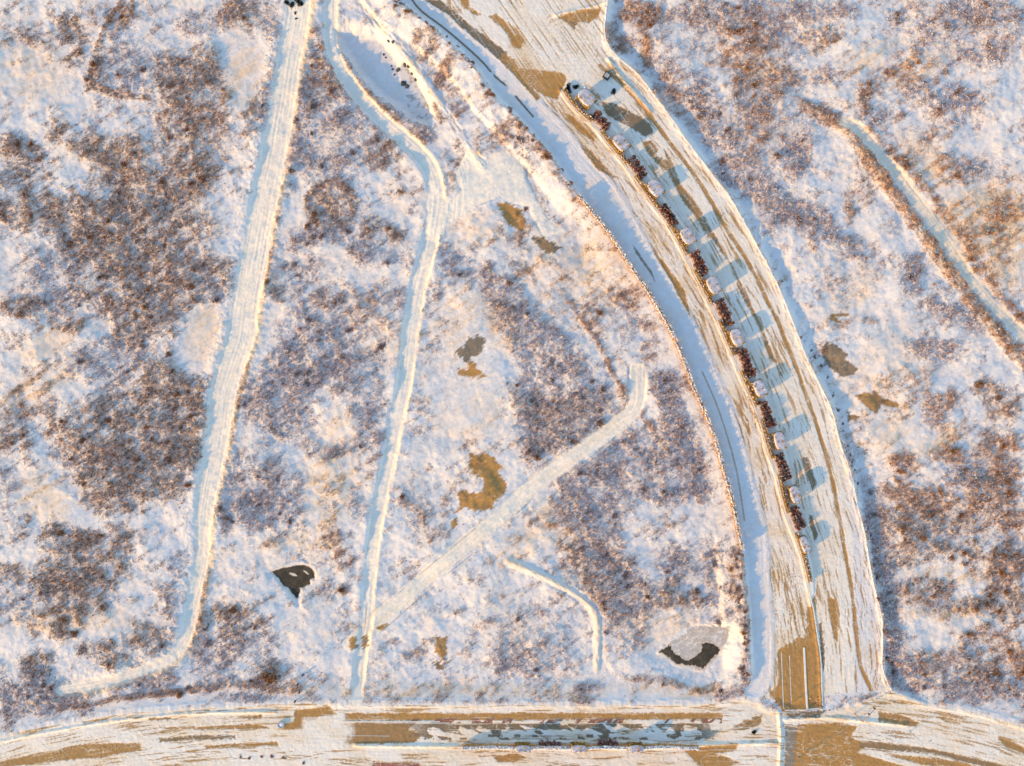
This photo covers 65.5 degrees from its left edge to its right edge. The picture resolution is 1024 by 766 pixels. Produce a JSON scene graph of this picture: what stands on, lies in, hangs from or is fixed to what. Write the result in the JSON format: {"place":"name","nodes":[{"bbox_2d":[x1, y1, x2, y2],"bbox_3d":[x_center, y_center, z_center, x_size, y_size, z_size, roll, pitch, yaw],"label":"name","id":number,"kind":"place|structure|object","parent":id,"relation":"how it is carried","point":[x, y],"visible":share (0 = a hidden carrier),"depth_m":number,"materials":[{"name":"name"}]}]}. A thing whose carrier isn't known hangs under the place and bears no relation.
{"place":"outdoors","nodes":[
{"label":"outdoors","id":0,"kind":"place"},
{"bbox_2d":[56,0,310,695],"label":"dirt track","id":1,"kind":"structure","parent":0,"point":[246,301],"depth_m":239.51,"materials":[{"name":"white snow"}]},
{"bbox_2d":[277,721,284,727],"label":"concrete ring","id":2,"kind":"object","parent":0,"point":[280,724],"visible":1,"depth_m":237.91,"materials":[{"name":"grey concrete"}]},
{"bbox_2d":[273,566,314,596],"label":"pond","id":3,"kind":"structure","parent":0,"point":[294,579],"depth_m":240.23,"materials":[{"name":"grey ice"}]},
{"bbox_2d":[400,67,428,118],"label":"pond","id":4,"kind":"structure","parent":0,"point":[417,102],"depth_m":241.74,"materials":[{"name":"white ice"}]},
{"bbox_2d":[324,0,563,703],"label":"dirt track","id":5,"kind":"structure","parent":0,"point":[501,175],"depth_m":239.53,"materials":[{"name":"white snow"}]},
{"bbox_2d":[344,364,646,652],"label":"dirt track","id":6,"kind":"structure","parent":0,"point":[374,624],"depth_m":239.29,"materials":[{"name":"white snow"}]},
{"bbox_2d":[0,0,1023,735],"bbox_3d":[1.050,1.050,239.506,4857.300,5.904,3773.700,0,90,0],"label":"snow field","id":7,"kind":"structure","parent":0,"point":[478,348],"depth_m":239.15,"materials":[{"name":"white snow"}]},
{"bbox_2d":[16,311,24,318],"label":"brown shrub","id":8,"kind":"object","parent":7,"relation":"on","point":[20,315],"visible":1,"depth_m":238.34,"materials":[{"name":"brown plant"}]},
{"bbox_2d":[70,629,78,637],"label":"brown shrub","id":9,"kind":"object","parent":7,"relation":"on","point":[73,634],"visible":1,"depth_m":238.40,"materials":[{"name":"brown plant"}]},
{"bbox_2d":[90,59,96,67],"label":"brown shrub","id":10,"kind":"object","parent":7,"relation":"on","point":[93,63],"visible":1,"depth_m":238.66,"materials":[{"name":"brown plant"}]},
{"bbox_2d":[176,691,182,698],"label":"rusty shrub","id":11,"kind":"object","parent":7,"relation":"on","point":[178,695],"visible":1,"depth_m":238.54,"materials":[{"name":"brown plant"}]},
{"bbox_2d":[197,175,206,183],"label":"brown shrub","id":12,"kind":"object","parent":7,"relation":"on","point":[203,178],"visible":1,"depth_m":238.67,"materials":[{"name":"brown plant"}]},
{"bbox_2d":[212,296,220,302],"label":"frosted shrub","id":13,"kind":"object","parent":7,"relation":"on","point":[215,299],"visible":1,"depth_m":239.24,"materials":[{"name":"plant"}]},
{"bbox_2d":[222,515,230,521],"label":"frosted shrub","id":14,"kind":"object","parent":7,"relation":"on","point":[226,519],"visible":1,"depth_m":238.99,"materials":[{"name":"plant"}]},
{"bbox_2d":[228,604,236,614],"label":"brown shrub","id":15,"kind":"object","parent":7,"relation":"on","point":[233,610],"visible":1,"depth_m":239.03,"materials":[{"name":"brown plant"}]},
{"bbox_2d":[255,670,280,684],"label":"brown shrub","id":16,"kind":"object","parent":7,"relation":"on","point":[272,676],"visible":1,"depth_m":238.10,"materials":[{"name":"brown plant"}]},
{"bbox_2d":[287,166,295,173],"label":"frosted shrub","id":17,"kind":"object","parent":7,"relation":"on","point":[292,170],"visible":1,"depth_m":238.75,"materials":[{"name":"white plant"}]},
{"bbox_2d":[338,353,346,360],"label":"frosted shrub","id":18,"kind":"object","parent":7,"relation":"on","point":[342,356],"visible":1,"depth_m":239.09,"materials":[{"name":"grey plant"}]},
{"bbox_2d":[338,586,346,593],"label":"brown shrub","id":19,"kind":"object","parent":7,"relation":"on","point":[342,590],"visible":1,"depth_m":239.09,"materials":[{"name":"brown plant"}]},
{"bbox_2d":[506,279,513,286],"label":"frosted shrub","id":20,"kind":"object","parent":7,"relation":"on","point":[509,282],"visible":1,"depth_m":238.69,"materials":[{"name":"plant"}]},
{"bbox_2d":[0,0,1023,724],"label":"frosted scrub","id":21,"kind":"object","parent":7,"relation":"on","point":[780,202],"visible":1,"depth_m":238.94,"materials":[{"name":"plant"}]},
{"bbox_2d":[0,0,1023,729],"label":"rusty scrub","id":22,"kind":"object","parent":7,"relation":"on","point":[850,216],"visible":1,"depth_m":238.97,"materials":[{"name":"brown plant"}]},
{"bbox_2d":[0,0,1023,732],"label":"brown scrub","id":23,"kind":"object","parent":7,"relation":"on","point":[170,312],"visible":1,"depth_m":238.94,"materials":[{"name":"brown plant"}]},
{"bbox_2d":[516,135,522,143],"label":"frosted shrub","id":24,"kind":"object","parent":7,"relation":"on","point":[518,138],"visible":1,"depth_m":237.41,"materials":[{"name":"plant"}]},
{"bbox_2d":[542,152,550,159],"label":"rusty shrub","id":25,"kind":"object","parent":7,"relation":"on","point":[547,155],"visible":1,"depth_m":236.80,"materials":[{"name":"brown plant"}]},
{"bbox_2d":[599,385,605,393],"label":"frosted shrub","id":26,"kind":"object","parent":7,"relation":"on","point":[602,389],"visible":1,"depth_m":238.46,"materials":[{"name":"plant"}]},
{"bbox_2d":[576,193,744,550],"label":"long hedge","id":27,"kind":"object","parent":7,"relation":"on","point":[607,231],"visible":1,"depth_m":236.67,"materials":[{"name":"orange plant"}]},
{"bbox_2d":[693,587,700,595],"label":"frosted shrub","id":28,"kind":"object","parent":7,"relation":"on","point":[696,590],"visible":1,"depth_m":239.20,"materials":[{"name":"grey plant"}]},
{"bbox_2d":[695,114,704,119],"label":"frosted shrub","id":29,"kind":"object","parent":7,"relation":"on","point":[699,116],"visible":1,"depth_m":239.44,"materials":[{"name":"plant"}]},
{"bbox_2d":[736,26,745,34],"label":"rusty shrub","id":30,"kind":"object","parent":7,"relation":"on","point":[741,30],"visible":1,"depth_m":238.74,"materials":[{"name":"brown plant"}]},
{"bbox_2d":[744,64,750,71],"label":"rusty shrub","id":31,"kind":"object","parent":7,"relation":"on","point":[746,68],"visible":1,"depth_m":238.96,"materials":[{"name":"brown plant"}]},
{"bbox_2d":[901,523,907,535],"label":"brown shrub","id":32,"kind":"object","parent":7,"relation":"on","point":[904,529],"visible":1,"depth_m":238.84,"materials":[{"name":"brown plant"}]},
{"bbox_2d":[937,485,942,495],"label":"rusty shrub","id":33,"kind":"object","parent":7,"relation":"on","point":[940,491],"visible":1,"depth_m":238.60,"materials":[{"name":"brown plant"}]},
{"bbox_2d":[971,477,980,484],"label":"frosted shrub","id":34,"kind":"object","parent":7,"relation":"on","point":[975,481],"visible":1,"depth_m":238.36,"materials":[{"name":"plant"}]},
{"bbox_2d":[974,380,982,388],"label":"brown shrub","id":35,"kind":"object","parent":7,"relation":"on","point":[977,384],"visible":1,"depth_m":238.65,"materials":[{"name":"brown plant"}]},
{"bbox_2d":[976,16,981,25],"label":"frosted shrub","id":36,"kind":"object","parent":7,"relation":"on","point":[978,20],"visible":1,"depth_m":238.99,"materials":[{"name":"plant"}]},
{"bbox_2d":[986,40,991,49],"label":"frosted shrub","id":37,"kind":"object","parent":7,"relation":"on","point":[988,44],"visible":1,"depth_m":239.03,"materials":[{"name":"plant"}]},
{"bbox_2d":[992,669,1001,676],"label":"rusty shrub","id":38,"kind":"object","parent":7,"relation":"on","point":[997,673],"visible":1,"depth_m":239.25,"materials":[{"name":"brown plant"}]},
{"bbox_2d":[999,569,1006,577],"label":"rusty shrub","id":39,"kind":"object","parent":7,"relation":"on","point":[1003,574],"visible":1,"depth_m":238.79,"materials":[{"name":"brown plant"}]},
{"bbox_2d":[1001,552,1008,558],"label":"brown shrub","id":40,"kind":"object","parent":7,"relation":"on","point":[1005,555],"visible":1,"depth_m":238.59,"materials":[{"name":"brown plant"}]},
{"bbox_2d":[0,692,1023,765],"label":"cross road","id":41,"kind":"structure","parent":0,"point":[718,733],"depth_m":238.51,"materials":[{"name":"white snow"}]},
{"bbox_2d":[346,721,439,721],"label":"kerb","id":42,"kind":"structure","parent":41,"relation":"on","point":[392,721],"depth_m":238.41,"materials":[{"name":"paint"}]},
{"bbox_2d":[500,741,657,745],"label":"road median","id":43,"kind":"object","parent":41,"relation":"on","point":[536,742],"visible":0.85,"depth_m":238.26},
{"bbox_2d":[514,741,530,752],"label":"hedge block","id":44,"kind":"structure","parent":43,"relation":"on","point":[522,747],"depth_m":235.19,"materials":[{"name":"white plant"}]},
{"bbox_2d":[571,741,586,752],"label":"hedge block","id":45,"kind":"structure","parent":43,"relation":"on","point":[578,747],"depth_m":235.28,"materials":[{"name":"white plant"}]},
{"bbox_2d":[461,743,698,750],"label":"hedge","id":46,"kind":"object","parent":43,"relation":"on","point":[589,746],"visible":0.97,"depth_m":236.68,"materials":[{"name":"white plant"}]},
{"bbox_2d":[627,741,643,752],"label":"hedge block","id":47,"kind":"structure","parent":43,"relation":"on","point":[634,747],"depth_m":235.20,"materials":[{"name":"white plant"}]},
{"bbox_2d":[399,0,772,701],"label":"pavement","id":48,"kind":"structure","parent":0,"point":[587,176],"depth_m":238.48,"materials":[{"name":"white snow"}]},
{"bbox_2d":[602,71,610,80],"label":"utility box","id":49,"kind":"object","parent":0,"point":[606,76],"visible":1,"depth_m":237.61,"materials":[{"name":"paint"}]},
{"bbox_2d":[424,0,891,701],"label":"curved road","id":50,"kind":"structure","parent":0,"point":[544,50],"depth_m":238.50,"materials":[{"name":"white snow"}]},
{"bbox_2d":[565,84,814,596],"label":"road median","id":51,"kind":"object","parent":50,"relation":"on","point":[611,132],"visible":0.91,"depth_m":238.24,"materials":[{"name":"brown plant"}]},
{"bbox_2d":[564,83,571,92],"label":"evergreen shrub","id":52,"kind":"object","parent":51,"relation":"on","point":[567,88],"visible":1,"depth_m":237.96,"materials":[{"name":"black plant"}]},
{"bbox_2d":[562,88,592,121],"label":"hedge","id":53,"kind":"object","parent":51,"relation":"on","point":[578,107],"visible":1,"depth_m":237.15,"materials":[{"name":"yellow plant"}]},
{"bbox_2d":[575,87,596,109],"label":"hedge block","id":54,"kind":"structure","parent":51,"relation":"on","point":[586,98],"depth_m":234.98,"materials":[{"name":"white plant"}]},
{"bbox_2d":[600,125,608,130],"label":"red shrub","id":55,"kind":"object","parent":51,"relation":"on","point":[606,127],"visible":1,"depth_m":237.37,"materials":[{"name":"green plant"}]},
{"bbox_2d":[601,130,629,164],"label":"hedge","id":56,"kind":"object","parent":51,"relation":"on","point":[608,139],"visible":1,"depth_m":237.14,"materials":[{"name":"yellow plant"}]},
{"bbox_2d":[610,133,631,153],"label":"hedge block","id":57,"kind":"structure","parent":51,"relation":"on","point":[619,141],"depth_m":235.15,"materials":[{"name":"white plant"}]},
{"bbox_2d":[634,174,660,208],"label":"hedge","id":58,"kind":"object","parent":51,"relation":"on","point":[647,192],"visible":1,"depth_m":237.12,"materials":[{"name":"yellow plant"}]},
{"bbox_2d":[645,178,665,198],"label":"hedge block","id":59,"kind":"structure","parent":51,"relation":"on","point":[654,186],"depth_m":235.62,"materials":[{"name":"white plant"}]},
{"bbox_2d":[669,222,688,255],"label":"hedge","id":60,"kind":"object","parent":51,"relation":"on","point":[681,244],"visible":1,"depth_m":237.13,"materials":[{"name":"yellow plant"}]},
{"bbox_2d":[678,226,696,246],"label":"hedge block","id":61,"kind":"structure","parent":51,"relation":"on","point":[687,235],"depth_m":235.34,"materials":[{"name":"white plant"}]},
{"bbox_2d":[693,268,714,304],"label":"hedge","id":62,"kind":"object","parent":51,"relation":"on","point":[705,289],"visible":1,"depth_m":237.11,"materials":[{"name":"yellow plant"}]},
{"bbox_2d":[703,275,722,295],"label":"hedge block","id":63,"kind":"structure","parent":51,"relation":"on","point":[713,285],"depth_m":235.22,"materials":[{"name":"white plant"}]},
{"bbox_2d":[718,319,736,355],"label":"hedge","id":64,"kind":"object","parent":51,"relation":"on","point":[723,327],"visible":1,"depth_m":237.16,"materials":[{"name":"yellow plant"}]},
{"bbox_2d":[727,327,744,347],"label":"hedge block","id":65,"kind":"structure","parent":51,"relation":"on","point":[736,336],"depth_m":235.20,"materials":[{"name":"white plant"}]},
{"bbox_2d":[740,370,759,406],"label":"hedge","id":66,"kind":"object","parent":51,"relation":"on","point":[749,386],"visible":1,"depth_m":237.12,"materials":[{"name":"yellow plant"}]},
{"bbox_2d":[750,378,768,398],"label":"hedge block","id":67,"kind":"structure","parent":51,"relation":"on","point":[759,388],"depth_m":235.50,"materials":[{"name":"white plant"}]},
{"bbox_2d":[760,418,775,458],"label":"hedge","id":68,"kind":"object","parent":51,"relation":"on","point":[767,438],"visible":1,"depth_m":237.11,"materials":[{"name":"yellow plant"}]},
{"bbox_2d":[770,431,786,449],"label":"hedge block","id":69,"kind":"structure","parent":51,"relation":"on","point":[779,440],"depth_m":235.47,"materials":[{"name":"white plant"}]},
{"bbox_2d":[778,475,790,513],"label":"hedge","id":70,"kind":"object","parent":51,"relation":"on","point":[785,500],"visible":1,"depth_m":237.15,"materials":[{"name":"yellow plant"}]},
{"bbox_2d":[786,484,801,504],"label":"hedge block","id":71,"kind":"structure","parent":51,"relation":"on","point":[793,492],"depth_m":235.29,"materials":[{"name":"white plant"}]},
{"bbox_2d":[793,521,800,529],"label":"red shrub","id":72,"kind":"object","parent":51,"relation":"on","point":[796,523],"visible":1,"depth_m":237.09,"materials":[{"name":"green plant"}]},
{"bbox_2d":[794,532,812,582],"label":"hedge","id":73,"kind":"object","parent":51,"relation":"on","point":[806,563],"visible":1,"depth_m":237.34,"materials":[{"name":"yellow plant"}]},
{"bbox_2d":[798,535,811,553],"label":"hedge block","id":74,"kind":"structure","parent":51,"relation":"on","point":[804,546],"depth_m":235.91,"materials":[{"name":"white plant"}]},
{"bbox_2d":[562,91,822,705],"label":"kerb","id":75,"kind":"structure","parent":50,"relation":"on","point":[740,375],"depth_m":238.19,"materials":[{"name":"paint"}]},
{"bbox_2d":[781,652,783,708],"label":"lane marking","id":76,"kind":"object","parent":50,"relation":"on","point":[782,680],"visible":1,"depth_m":238.55,"materials":[{"name":"paint"}]},
{"bbox_2d":[785,708,819,710],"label":"lane marking","id":77,"kind":"object","parent":50,"relation":"on","point":[804,709],"visible":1,"depth_m":238.30,"materials":[{"name":"paint"}]},
{"bbox_2d":[803,647,807,708],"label":"painted lane line","id":78,"kind":"structure","parent":50,"relation":"on","point":[805,677],"depth_m":238.41,"materials":[{"name":"paint"}]},
{"bbox_2d":[659,626,730,671],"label":"pond","id":79,"kind":"structure","parent":0,"point":[699,649],"depth_m":240.14,"materials":[{"name":"white ice"}]},
{"bbox_2d":[840,117,1023,342],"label":"dirt track","id":80,"kind":"structure","parent":0,"point":[922,206],"depth_m":239.43,"materials":[{"name":"white snow"}]}
]}

